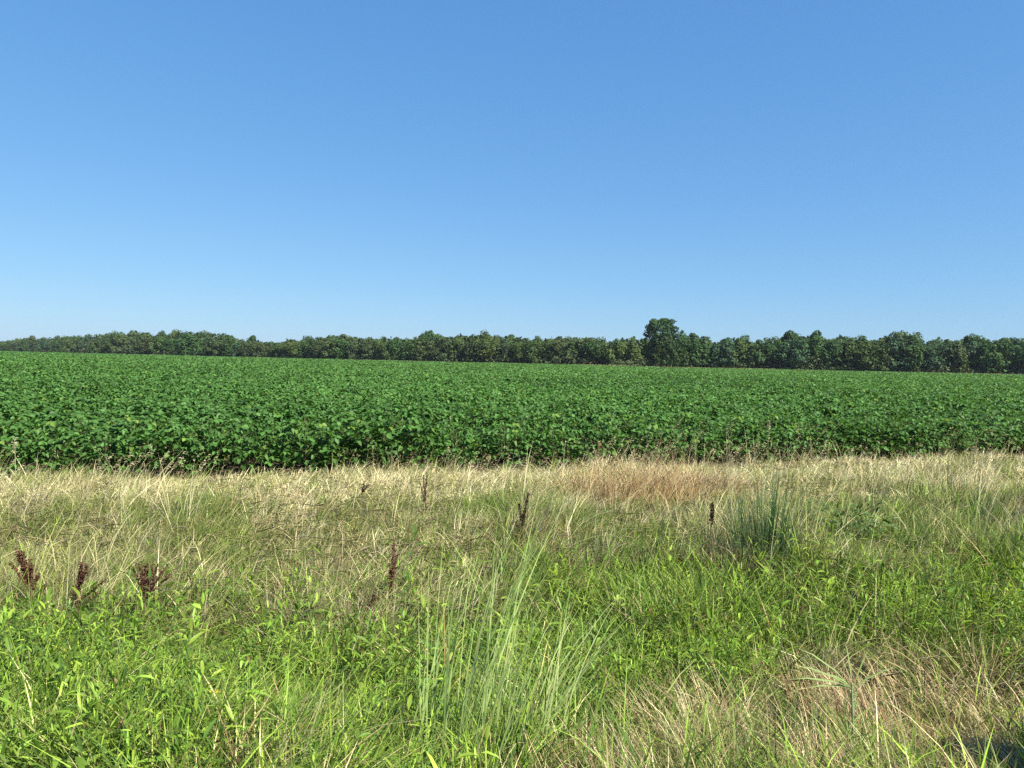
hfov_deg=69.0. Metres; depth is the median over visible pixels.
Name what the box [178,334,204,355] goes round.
tree
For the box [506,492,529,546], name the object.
dock plant
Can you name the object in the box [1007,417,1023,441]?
soybean plant
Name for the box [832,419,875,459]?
soybean plant
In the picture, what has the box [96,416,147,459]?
soybean plant
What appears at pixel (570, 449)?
soybean plant
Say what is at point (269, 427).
soybean plant
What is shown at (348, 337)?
tree
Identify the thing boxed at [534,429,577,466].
soybean plant
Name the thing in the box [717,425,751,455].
soybean plant
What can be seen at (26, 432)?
soybean plant
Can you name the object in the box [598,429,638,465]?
soybean plant
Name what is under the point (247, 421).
soybean plant
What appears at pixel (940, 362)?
tree
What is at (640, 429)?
soybean plant
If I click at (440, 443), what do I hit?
soybean plant
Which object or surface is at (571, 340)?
tree
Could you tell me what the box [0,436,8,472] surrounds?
soybean plant
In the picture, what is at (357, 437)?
soybean plant
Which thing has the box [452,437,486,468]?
soybean plant
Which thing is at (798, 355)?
tree
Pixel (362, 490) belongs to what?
dock plant
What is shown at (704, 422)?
soybean plant
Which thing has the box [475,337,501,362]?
tree
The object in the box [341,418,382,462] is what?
soybean plant
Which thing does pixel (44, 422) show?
soybean plant
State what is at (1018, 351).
tree
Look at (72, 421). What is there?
soybean plant
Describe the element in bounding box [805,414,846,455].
soybean plant
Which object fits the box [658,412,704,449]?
soybean plant
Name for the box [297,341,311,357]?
tree
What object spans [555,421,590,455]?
soybean plant
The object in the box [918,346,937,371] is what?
tree
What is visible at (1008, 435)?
soybean plant
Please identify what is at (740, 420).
soybean plant
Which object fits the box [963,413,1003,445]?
soybean plant
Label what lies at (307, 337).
tree
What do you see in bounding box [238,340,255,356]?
tree
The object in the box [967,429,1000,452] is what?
soybean plant
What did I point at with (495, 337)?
tree
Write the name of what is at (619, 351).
tree
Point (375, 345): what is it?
tree
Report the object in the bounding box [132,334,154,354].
tree
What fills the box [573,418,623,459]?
soybean plant
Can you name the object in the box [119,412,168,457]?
soybean plant
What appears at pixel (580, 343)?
tree
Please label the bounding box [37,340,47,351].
tree
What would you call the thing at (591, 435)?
soybean plant
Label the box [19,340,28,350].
tree
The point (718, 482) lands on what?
rusty grass clump
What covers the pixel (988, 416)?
soybean plant
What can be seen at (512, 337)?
tree
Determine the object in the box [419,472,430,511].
dock plant
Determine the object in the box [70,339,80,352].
tree
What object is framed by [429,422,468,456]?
soybean plant
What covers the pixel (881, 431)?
soybean plant
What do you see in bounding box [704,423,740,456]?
soybean plant
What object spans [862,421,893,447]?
soybean plant
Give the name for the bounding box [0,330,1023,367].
forest
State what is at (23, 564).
dock plant
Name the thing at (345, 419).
soybean plant
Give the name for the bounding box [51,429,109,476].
soybean plant
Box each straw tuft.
[612,679,765,750]
[804,653,931,743]
[913,623,1023,705]
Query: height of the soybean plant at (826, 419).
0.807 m
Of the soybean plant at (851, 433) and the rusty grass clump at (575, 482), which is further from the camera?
the soybean plant at (851, 433)
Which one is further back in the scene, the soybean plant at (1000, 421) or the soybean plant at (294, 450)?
the soybean plant at (1000, 421)
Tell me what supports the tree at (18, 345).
on the ground at (444, 465)
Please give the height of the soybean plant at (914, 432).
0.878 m
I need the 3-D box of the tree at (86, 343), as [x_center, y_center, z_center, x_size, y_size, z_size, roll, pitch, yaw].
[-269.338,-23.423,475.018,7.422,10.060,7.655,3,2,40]
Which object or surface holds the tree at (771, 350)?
on the ground at (444, 465)
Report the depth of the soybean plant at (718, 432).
14.45 m
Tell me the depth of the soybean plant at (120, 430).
11.63 m
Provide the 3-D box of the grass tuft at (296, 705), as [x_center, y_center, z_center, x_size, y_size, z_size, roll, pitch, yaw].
[-1.042,1.581,3.462,0.688,0.512,0.690,1,2,0]
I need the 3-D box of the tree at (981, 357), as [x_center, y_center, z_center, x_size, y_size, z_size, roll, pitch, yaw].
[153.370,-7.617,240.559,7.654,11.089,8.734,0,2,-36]
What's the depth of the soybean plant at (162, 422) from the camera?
12.88 m
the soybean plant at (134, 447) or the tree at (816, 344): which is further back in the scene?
the tree at (816, 344)
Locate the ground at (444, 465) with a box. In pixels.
[0,377,1023,767]
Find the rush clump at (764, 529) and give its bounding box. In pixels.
[719,457,818,578]
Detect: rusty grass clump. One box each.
[532,466,620,500]
[535,431,741,516]
[626,458,788,503]
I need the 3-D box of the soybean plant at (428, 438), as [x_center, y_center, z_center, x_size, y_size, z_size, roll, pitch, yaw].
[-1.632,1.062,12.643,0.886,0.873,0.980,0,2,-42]
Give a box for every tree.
[6,341,17,350]
[14,342,22,350]
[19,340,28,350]
[24,341,39,351]
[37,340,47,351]
[45,342,53,351]
[50,341,60,351]
[53,335,60,342]
[57,335,71,345]
[58,341,65,352]
[60,339,72,352]
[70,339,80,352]
[71,335,81,341]
[72,340,84,352]
[82,334,93,347]
[83,339,91,352]
[88,339,100,352]
[100,336,115,353]
[104,331,125,352]
[114,336,131,353]
[121,335,141,353]
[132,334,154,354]
[148,336,166,353]
[156,330,167,349]
[160,338,175,353]
[167,329,179,338]
[167,338,192,354]
[176,330,193,349]
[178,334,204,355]
[196,330,210,353]
[202,336,215,355]
[211,340,223,355]
[220,334,225,350]
[221,337,237,356]
[229,342,246,356]
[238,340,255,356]
[246,335,256,349]
[250,343,264,356]
[261,345,272,356]
[269,344,278,357]
[274,344,285,357]
[280,340,301,357]
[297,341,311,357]
[302,335,313,341]
[305,340,325,358]
[320,339,337,358]
[330,338,350,358]
[339,334,346,342]
[344,341,361,359]
[346,335,357,351]
[357,338,373,359]
[368,339,382,359]
[375,341,392,359]
[386,338,406,359]
[400,340,423,360]
[408,337,435,360]
[418,330,438,359]
[428,335,456,361]
[445,337,467,359]
[460,338,486,361]
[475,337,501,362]
[479,330,492,341]
[493,335,500,353]
[494,340,514,362]
[504,334,517,351]
[507,340,526,362]
[520,340,548,363]
[533,335,542,342]
[538,341,553,359]
[544,339,567,363]
[562,336,577,351]
[563,342,577,363]
[573,339,585,362]
[580,342,595,363]
[584,342,612,364]
[591,336,605,355]
[599,340,628,364]
[626,343,642,360]
[642,318,684,366]
[671,340,692,367]
[675,332,690,350]
[687,341,702,366]
[688,332,698,341]
[697,343,716,366]
[698,336,712,347]
[710,344,722,367]
[714,339,737,367]
[730,338,748,367]
[740,334,750,358]
[745,344,762,367]
[754,343,783,368]
[759,336,780,351]
[772,338,811,369]
[773,342,791,364]
[782,330,796,352]
[805,336,835,369]
[806,330,822,353]
[816,340,847,369]
[839,342,858,370]
[848,340,871,370]
[855,335,870,344]
[857,342,896,371]
[878,331,906,360]
[881,337,909,371]
[897,330,924,356]
[897,334,927,371]
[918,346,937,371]
[922,341,956,372]
[930,339,938,360]
[944,343,968,372]
[961,333,990,366]
[962,341,985,370]
[963,335,972,345]
[972,343,1003,373]
[979,339,1023,373]
[999,337,1011,361]
[1004,337,1023,360]
[1011,343,1023,374]
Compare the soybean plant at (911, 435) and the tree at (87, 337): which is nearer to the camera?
the soybean plant at (911, 435)
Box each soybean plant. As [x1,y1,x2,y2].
[0,417,52,464]
[0,418,14,466]
[0,420,31,465]
[0,423,37,472]
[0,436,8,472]
[0,437,41,476]
[6,436,63,473]
[10,427,65,468]
[17,419,83,459]
[27,431,83,472]
[36,417,100,468]
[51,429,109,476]
[52,423,90,459]
[55,418,118,470]
[76,434,130,478]
[82,429,127,462]
[86,423,142,469]
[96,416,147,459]
[104,421,163,469]
[107,434,154,473]
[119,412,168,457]
[123,429,174,474]
[137,426,198,475]
[137,429,178,468]
[151,415,195,456]
[155,422,212,467]
[158,427,213,474]
[173,423,222,457]
[175,418,224,462]
[184,431,230,475]
[190,416,240,454]
[197,422,248,473]
[197,427,244,466]
[212,422,268,466]
[214,416,252,453]
[214,430,267,472]
[235,422,279,465]
[240,438,283,474]
[246,425,283,450]
[250,426,311,473]
[254,425,299,465]
[265,419,310,456]
[275,417,336,472]
[280,425,325,461]
[283,414,327,453]
[293,428,354,473]
[299,419,349,466]
[313,426,366,471]
[322,421,365,461]
[330,414,373,458]
[338,415,391,464]
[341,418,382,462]
[355,419,384,453]
[355,419,400,461]
[361,427,410,468]
[372,419,421,459]
[374,413,431,464]
[390,422,445,467]
[392,419,437,456]
[412,420,454,458]
[413,431,450,465]
[416,414,451,457]
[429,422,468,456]
[435,431,476,468]
[436,425,472,462]
[448,419,486,454]
[452,425,494,463]
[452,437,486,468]
[457,410,508,454]
[465,433,508,466]
[472,431,509,461]
[481,413,518,445]
[482,423,531,467]
[487,424,520,461]
[500,413,539,450]
[502,428,545,464]
[506,420,543,459]
[514,417,559,458]
[515,423,555,465]
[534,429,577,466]
[536,423,569,453]
[541,411,583,450]
[548,434,585,461]
[554,415,593,445]
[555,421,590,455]
[558,429,601,464]
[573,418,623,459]
[573,424,607,455]
[580,420,617,456]
[595,416,636,458]
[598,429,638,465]
[606,418,652,461]
[609,417,654,459]
[624,414,655,448]
[625,421,673,465]
[626,415,667,456]
[637,416,673,446]
[642,427,680,459]
[651,422,682,450]
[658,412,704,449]
[660,422,686,451]
[660,428,693,461]
[666,429,706,459]
[669,418,701,437]
[678,417,715,457]
[683,427,723,461]
[694,425,732,458]
[695,426,726,453]
[702,421,734,447]
[704,416,754,461]
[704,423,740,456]
[717,413,748,451]
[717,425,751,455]
[722,412,765,438]
[723,423,766,458]
[731,421,763,452]
[738,426,776,458]
[742,432,782,459]
[743,416,773,446]
[746,418,780,451]
[752,413,796,448]
[753,413,781,451]
[765,427,799,461]
[767,415,812,455]
[774,420,819,454]
[775,428,813,460]
[776,414,805,448]
[788,427,823,458]
[797,421,841,456]
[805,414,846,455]
[811,427,848,458]
[815,415,848,445]
[816,418,865,455]
[816,426,850,451]
[825,414,856,424]
[830,418,862,453]
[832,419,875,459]
[845,415,883,451]
[845,421,888,455]
[849,411,882,443]
[854,422,898,453]
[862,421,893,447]
[868,425,913,457]
[875,419,919,458]
[879,417,907,445]
[886,421,931,454]
[889,420,920,449]
[899,426,940,456]
[901,415,932,443]
[909,418,955,456]
[910,419,958,455]
[922,419,955,445]
[935,417,973,449]
[935,418,978,454]
[937,414,977,451]
[943,428,975,451]
[951,428,991,452]
[956,420,995,447]
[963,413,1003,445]
[966,410,1008,425]
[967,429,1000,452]
[973,421,1012,452]
[975,417,1013,445]
[983,423,1023,450]
[995,424,1023,450]
[995,427,1023,451]
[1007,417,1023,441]
[1011,420,1023,446]
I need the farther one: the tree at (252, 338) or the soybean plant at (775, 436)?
the tree at (252, 338)
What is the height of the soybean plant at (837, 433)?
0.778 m
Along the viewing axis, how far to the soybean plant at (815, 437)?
15.07 m
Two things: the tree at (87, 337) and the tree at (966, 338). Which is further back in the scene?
the tree at (87, 337)
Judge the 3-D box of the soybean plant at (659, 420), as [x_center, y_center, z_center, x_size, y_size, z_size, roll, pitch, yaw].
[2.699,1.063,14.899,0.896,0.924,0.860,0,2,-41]
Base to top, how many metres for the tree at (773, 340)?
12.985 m
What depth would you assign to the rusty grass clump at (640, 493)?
9.83 m
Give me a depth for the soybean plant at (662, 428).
15.59 m
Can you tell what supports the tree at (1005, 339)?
on the ground at (444, 465)
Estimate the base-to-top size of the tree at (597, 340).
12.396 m
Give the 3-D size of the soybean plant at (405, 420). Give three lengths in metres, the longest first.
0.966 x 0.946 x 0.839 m
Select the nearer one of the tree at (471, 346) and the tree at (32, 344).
the tree at (471, 346)
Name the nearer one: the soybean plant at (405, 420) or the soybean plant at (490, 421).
the soybean plant at (405, 420)
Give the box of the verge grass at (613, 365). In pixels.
[21,351,1023,374]
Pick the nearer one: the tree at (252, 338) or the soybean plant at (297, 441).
the soybean plant at (297, 441)
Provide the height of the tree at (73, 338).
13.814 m
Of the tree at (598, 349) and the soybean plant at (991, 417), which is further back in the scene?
the tree at (598, 349)
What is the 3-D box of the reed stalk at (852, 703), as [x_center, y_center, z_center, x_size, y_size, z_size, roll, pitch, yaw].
[1.612,1.583,3.651,0.533,0.598,0.113,1,2,-9]
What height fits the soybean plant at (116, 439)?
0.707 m
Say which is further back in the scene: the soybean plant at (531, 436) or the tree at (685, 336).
the tree at (685, 336)
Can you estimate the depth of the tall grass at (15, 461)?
9.04 m
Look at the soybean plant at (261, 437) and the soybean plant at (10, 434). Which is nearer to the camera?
the soybean plant at (10, 434)
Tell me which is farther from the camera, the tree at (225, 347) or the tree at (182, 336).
the tree at (182, 336)
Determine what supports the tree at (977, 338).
on the ground at (444, 465)
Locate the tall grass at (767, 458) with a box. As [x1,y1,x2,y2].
[749,420,782,497]
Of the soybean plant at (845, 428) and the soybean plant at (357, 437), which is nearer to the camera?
the soybean plant at (357, 437)
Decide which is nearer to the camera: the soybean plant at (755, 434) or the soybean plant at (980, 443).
the soybean plant at (755, 434)
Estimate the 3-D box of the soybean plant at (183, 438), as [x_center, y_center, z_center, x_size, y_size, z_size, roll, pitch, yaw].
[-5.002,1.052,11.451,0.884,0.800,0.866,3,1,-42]
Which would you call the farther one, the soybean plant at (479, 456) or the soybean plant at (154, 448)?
the soybean plant at (479, 456)
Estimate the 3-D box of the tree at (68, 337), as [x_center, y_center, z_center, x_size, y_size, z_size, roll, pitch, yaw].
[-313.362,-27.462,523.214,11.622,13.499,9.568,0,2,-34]
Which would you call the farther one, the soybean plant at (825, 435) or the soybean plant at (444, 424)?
the soybean plant at (825, 435)
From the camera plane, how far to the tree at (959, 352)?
240.38 m
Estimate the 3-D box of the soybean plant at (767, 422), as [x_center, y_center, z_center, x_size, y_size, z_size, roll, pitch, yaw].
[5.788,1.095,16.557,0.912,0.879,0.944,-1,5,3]
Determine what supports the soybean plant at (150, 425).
on the ground at (444, 465)
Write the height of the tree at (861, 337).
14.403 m
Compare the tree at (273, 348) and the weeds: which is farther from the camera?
the tree at (273, 348)
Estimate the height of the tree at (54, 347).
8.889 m
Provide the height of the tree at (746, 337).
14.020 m
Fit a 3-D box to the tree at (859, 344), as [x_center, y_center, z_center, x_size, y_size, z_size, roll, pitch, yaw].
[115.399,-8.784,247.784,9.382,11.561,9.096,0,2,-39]
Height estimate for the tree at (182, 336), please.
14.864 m
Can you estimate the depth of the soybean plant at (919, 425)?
15.78 m
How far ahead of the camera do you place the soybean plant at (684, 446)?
14.00 m
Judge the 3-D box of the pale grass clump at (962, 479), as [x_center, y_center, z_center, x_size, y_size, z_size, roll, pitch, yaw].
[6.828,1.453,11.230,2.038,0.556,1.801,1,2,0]
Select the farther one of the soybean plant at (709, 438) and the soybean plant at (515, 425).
the soybean plant at (709, 438)
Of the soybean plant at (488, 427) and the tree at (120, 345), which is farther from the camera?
the tree at (120, 345)
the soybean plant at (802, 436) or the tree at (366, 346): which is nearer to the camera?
the soybean plant at (802, 436)
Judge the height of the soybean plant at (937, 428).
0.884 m
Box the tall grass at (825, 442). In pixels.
[808,440,827,485]
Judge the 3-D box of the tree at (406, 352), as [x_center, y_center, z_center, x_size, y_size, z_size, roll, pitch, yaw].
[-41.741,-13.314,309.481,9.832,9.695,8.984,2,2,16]
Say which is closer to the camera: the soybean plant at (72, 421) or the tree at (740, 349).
the soybean plant at (72, 421)
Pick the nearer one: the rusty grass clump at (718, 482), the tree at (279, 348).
the rusty grass clump at (718, 482)
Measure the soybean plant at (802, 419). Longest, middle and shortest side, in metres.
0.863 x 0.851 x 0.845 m
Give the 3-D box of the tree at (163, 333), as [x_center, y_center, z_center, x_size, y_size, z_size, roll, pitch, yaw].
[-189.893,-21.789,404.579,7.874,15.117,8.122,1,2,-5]
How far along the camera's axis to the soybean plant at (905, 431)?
15.51 m
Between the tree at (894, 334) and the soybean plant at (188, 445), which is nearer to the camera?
the soybean plant at (188, 445)
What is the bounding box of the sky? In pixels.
[0,0,1023,344]
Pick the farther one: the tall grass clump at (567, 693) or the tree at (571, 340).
the tree at (571, 340)
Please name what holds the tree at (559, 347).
on the ground at (444, 465)
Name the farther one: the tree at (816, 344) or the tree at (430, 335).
the tree at (430, 335)
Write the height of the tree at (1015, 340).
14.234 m
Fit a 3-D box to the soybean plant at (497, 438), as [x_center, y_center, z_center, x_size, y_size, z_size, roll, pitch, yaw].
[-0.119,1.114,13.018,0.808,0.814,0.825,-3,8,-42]
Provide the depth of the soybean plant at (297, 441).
11.88 m
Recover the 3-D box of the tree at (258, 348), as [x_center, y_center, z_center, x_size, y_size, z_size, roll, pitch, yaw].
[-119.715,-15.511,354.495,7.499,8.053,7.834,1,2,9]
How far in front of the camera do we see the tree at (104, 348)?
444.20 m
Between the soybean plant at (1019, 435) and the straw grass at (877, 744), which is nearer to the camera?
the straw grass at (877, 744)
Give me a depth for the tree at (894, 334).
257.03 m
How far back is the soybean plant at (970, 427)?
16.05 m
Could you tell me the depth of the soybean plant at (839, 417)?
17.21 m
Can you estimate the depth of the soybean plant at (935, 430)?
15.84 m
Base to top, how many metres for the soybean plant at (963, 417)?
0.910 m
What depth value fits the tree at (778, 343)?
251.37 m
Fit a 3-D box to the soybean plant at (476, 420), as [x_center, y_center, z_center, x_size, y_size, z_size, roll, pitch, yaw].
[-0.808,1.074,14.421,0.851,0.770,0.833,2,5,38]
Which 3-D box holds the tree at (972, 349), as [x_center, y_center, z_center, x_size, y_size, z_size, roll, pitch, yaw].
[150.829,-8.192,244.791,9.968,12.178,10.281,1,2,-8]
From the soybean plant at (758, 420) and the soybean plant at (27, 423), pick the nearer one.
the soybean plant at (27, 423)
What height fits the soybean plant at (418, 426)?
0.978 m
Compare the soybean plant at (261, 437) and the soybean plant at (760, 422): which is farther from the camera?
the soybean plant at (760, 422)
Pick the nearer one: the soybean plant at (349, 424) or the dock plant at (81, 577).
the dock plant at (81, 577)
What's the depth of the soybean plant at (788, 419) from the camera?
15.54 m
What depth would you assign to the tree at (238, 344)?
361.57 m
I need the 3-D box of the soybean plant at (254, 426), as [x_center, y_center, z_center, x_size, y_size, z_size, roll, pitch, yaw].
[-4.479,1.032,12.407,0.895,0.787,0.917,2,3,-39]
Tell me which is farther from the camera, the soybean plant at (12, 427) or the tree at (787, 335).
the tree at (787, 335)
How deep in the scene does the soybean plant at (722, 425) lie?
16.20 m
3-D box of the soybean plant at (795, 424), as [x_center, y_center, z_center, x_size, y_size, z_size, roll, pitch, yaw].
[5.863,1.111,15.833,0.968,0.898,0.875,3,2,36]
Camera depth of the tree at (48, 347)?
530.46 m
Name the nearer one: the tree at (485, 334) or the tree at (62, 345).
the tree at (485, 334)
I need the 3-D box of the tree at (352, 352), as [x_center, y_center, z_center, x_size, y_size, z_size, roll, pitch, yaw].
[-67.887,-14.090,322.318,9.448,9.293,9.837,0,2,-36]
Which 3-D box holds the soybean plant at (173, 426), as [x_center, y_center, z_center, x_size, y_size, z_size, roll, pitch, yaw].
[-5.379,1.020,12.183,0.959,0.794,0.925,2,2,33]
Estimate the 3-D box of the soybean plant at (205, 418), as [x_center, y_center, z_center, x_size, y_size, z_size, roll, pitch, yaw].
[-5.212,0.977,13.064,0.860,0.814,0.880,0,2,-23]
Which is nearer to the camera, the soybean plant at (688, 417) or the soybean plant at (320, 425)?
the soybean plant at (320, 425)
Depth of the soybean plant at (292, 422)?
11.94 m
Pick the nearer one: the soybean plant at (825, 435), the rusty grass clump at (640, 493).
the rusty grass clump at (640, 493)
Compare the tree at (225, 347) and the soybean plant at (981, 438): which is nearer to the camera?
the soybean plant at (981, 438)
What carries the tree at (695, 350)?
on the ground at (444, 465)
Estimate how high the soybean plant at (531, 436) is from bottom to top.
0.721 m
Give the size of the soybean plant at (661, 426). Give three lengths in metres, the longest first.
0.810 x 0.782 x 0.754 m
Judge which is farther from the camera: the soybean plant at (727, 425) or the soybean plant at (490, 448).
the soybean plant at (727, 425)
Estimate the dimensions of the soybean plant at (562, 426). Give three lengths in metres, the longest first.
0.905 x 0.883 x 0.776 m
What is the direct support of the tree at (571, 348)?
on the ground at (444, 465)
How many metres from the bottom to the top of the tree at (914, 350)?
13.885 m
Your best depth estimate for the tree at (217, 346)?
367.54 m
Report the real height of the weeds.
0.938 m
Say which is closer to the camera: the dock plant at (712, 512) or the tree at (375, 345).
the dock plant at (712, 512)
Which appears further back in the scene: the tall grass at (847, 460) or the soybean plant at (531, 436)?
the soybean plant at (531, 436)
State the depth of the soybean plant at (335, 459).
11.89 m
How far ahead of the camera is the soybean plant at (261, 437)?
13.21 m
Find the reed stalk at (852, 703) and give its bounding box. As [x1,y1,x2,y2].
[790,647,896,747]
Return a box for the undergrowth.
[0,347,1023,373]
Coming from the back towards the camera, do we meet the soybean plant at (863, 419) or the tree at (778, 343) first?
the tree at (778, 343)
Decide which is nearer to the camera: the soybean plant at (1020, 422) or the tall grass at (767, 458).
the tall grass at (767, 458)
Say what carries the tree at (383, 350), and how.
on the ground at (444, 465)
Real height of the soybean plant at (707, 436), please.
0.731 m
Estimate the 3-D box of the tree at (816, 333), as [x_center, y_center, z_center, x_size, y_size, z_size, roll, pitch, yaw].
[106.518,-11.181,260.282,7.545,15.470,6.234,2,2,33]
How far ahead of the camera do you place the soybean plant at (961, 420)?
17.12 m
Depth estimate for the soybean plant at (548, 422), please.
14.05 m
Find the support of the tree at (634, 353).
on the ground at (444, 465)
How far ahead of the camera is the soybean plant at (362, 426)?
12.32 m
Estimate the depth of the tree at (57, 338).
535.24 m
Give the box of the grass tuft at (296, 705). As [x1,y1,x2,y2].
[227,669,357,742]
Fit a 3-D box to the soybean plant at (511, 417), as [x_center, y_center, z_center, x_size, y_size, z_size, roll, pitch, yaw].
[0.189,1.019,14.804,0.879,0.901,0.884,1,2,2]
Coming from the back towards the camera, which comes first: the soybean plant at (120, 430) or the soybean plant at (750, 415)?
the soybean plant at (750, 415)
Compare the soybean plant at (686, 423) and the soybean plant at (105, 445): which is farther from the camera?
the soybean plant at (686, 423)
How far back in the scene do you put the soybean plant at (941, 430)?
17.10 m
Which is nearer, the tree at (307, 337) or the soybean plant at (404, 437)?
the soybean plant at (404, 437)
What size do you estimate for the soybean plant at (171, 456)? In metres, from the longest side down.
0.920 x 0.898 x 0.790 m
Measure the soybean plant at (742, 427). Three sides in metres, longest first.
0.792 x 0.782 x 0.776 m
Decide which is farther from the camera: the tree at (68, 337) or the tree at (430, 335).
the tree at (68, 337)
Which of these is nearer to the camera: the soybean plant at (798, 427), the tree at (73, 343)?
the soybean plant at (798, 427)
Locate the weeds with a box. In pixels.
[0,510,1023,767]
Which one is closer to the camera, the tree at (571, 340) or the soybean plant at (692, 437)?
the soybean plant at (692, 437)
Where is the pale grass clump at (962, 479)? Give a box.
[897,463,1012,496]
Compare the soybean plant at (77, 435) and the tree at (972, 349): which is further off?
the tree at (972, 349)
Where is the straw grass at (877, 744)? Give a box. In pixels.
[435,603,1023,767]
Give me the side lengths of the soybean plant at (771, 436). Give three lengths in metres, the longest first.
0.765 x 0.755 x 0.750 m
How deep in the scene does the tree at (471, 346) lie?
295.12 m
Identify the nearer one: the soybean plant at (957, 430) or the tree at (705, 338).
the soybean plant at (957, 430)
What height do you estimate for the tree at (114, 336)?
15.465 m
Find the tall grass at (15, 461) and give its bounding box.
[4,437,31,489]
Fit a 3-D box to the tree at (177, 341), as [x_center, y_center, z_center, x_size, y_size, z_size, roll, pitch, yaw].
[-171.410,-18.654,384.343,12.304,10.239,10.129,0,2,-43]
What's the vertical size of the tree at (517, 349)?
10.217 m
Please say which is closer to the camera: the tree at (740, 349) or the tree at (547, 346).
the tree at (740, 349)
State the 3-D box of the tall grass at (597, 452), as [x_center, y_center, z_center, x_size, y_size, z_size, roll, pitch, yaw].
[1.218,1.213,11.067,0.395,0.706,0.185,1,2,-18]
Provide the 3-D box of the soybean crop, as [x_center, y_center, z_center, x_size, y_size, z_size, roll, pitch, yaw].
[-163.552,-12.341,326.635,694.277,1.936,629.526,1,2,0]
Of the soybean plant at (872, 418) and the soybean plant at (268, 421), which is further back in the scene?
the soybean plant at (872, 418)
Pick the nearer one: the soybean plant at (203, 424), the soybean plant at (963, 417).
the soybean plant at (203, 424)
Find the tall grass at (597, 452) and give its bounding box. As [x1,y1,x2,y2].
[591,442,601,475]
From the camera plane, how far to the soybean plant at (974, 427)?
17.28 m
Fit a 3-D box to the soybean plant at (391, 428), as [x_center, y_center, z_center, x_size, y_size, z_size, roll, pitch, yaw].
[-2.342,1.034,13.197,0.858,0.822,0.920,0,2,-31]
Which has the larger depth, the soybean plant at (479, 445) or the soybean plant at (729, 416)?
the soybean plant at (729, 416)
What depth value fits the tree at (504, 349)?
291.39 m
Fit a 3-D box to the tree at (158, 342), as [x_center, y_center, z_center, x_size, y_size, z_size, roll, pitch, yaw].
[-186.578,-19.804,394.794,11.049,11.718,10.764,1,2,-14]
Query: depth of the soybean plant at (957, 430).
16.43 m
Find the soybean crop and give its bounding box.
[0,351,1023,446]
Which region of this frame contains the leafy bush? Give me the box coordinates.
[798,498,901,549]
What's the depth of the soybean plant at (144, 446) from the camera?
11.10 m
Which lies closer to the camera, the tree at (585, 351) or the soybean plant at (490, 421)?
the soybean plant at (490, 421)
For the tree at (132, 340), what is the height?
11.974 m
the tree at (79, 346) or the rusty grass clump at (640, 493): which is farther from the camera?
the tree at (79, 346)
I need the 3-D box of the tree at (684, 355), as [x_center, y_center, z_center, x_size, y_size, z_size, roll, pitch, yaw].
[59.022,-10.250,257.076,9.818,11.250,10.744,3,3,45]
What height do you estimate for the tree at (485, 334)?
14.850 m
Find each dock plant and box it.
[8,548,46,618]
[71,562,106,616]
[123,563,170,629]
[352,594,376,623]
[358,484,369,500]
[379,538,408,606]
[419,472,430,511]
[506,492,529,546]
[707,503,714,551]
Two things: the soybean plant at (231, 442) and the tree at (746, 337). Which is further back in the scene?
the tree at (746, 337)
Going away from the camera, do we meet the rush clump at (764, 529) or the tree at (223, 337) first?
the rush clump at (764, 529)
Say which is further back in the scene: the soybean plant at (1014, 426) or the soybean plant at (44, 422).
the soybean plant at (1014, 426)
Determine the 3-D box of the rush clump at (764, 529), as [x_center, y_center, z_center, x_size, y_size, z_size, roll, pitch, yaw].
[2.367,1.186,6.772,0.932,1.122,0.735,1,2,0]
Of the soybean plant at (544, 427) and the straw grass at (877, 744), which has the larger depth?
the soybean plant at (544, 427)
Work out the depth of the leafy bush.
7.72 m
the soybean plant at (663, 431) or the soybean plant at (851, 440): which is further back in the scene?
the soybean plant at (851, 440)
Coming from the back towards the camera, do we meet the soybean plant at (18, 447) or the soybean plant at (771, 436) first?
the soybean plant at (771, 436)
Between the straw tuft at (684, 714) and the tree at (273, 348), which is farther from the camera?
the tree at (273, 348)
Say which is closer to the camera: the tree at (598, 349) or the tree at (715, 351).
the tree at (715, 351)
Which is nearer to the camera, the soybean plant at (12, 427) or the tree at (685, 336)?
the soybean plant at (12, 427)
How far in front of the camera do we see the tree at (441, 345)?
300.78 m
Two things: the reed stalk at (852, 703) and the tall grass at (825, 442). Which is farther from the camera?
the tall grass at (825, 442)
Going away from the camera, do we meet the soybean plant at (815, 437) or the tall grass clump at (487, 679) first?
the tall grass clump at (487, 679)
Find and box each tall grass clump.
[402,482,626,767]
[490,568,658,736]
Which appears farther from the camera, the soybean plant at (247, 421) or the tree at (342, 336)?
the tree at (342, 336)
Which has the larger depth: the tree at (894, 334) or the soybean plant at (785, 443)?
the tree at (894, 334)
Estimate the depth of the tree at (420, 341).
307.83 m
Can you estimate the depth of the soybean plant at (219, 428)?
12.30 m
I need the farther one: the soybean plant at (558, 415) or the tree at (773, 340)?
the tree at (773, 340)
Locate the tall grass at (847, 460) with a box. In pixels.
[841,448,853,478]
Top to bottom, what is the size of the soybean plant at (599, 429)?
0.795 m
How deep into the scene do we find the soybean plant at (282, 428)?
12.47 m
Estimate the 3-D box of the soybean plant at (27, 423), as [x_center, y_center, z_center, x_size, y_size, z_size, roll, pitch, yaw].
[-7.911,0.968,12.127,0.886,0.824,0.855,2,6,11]

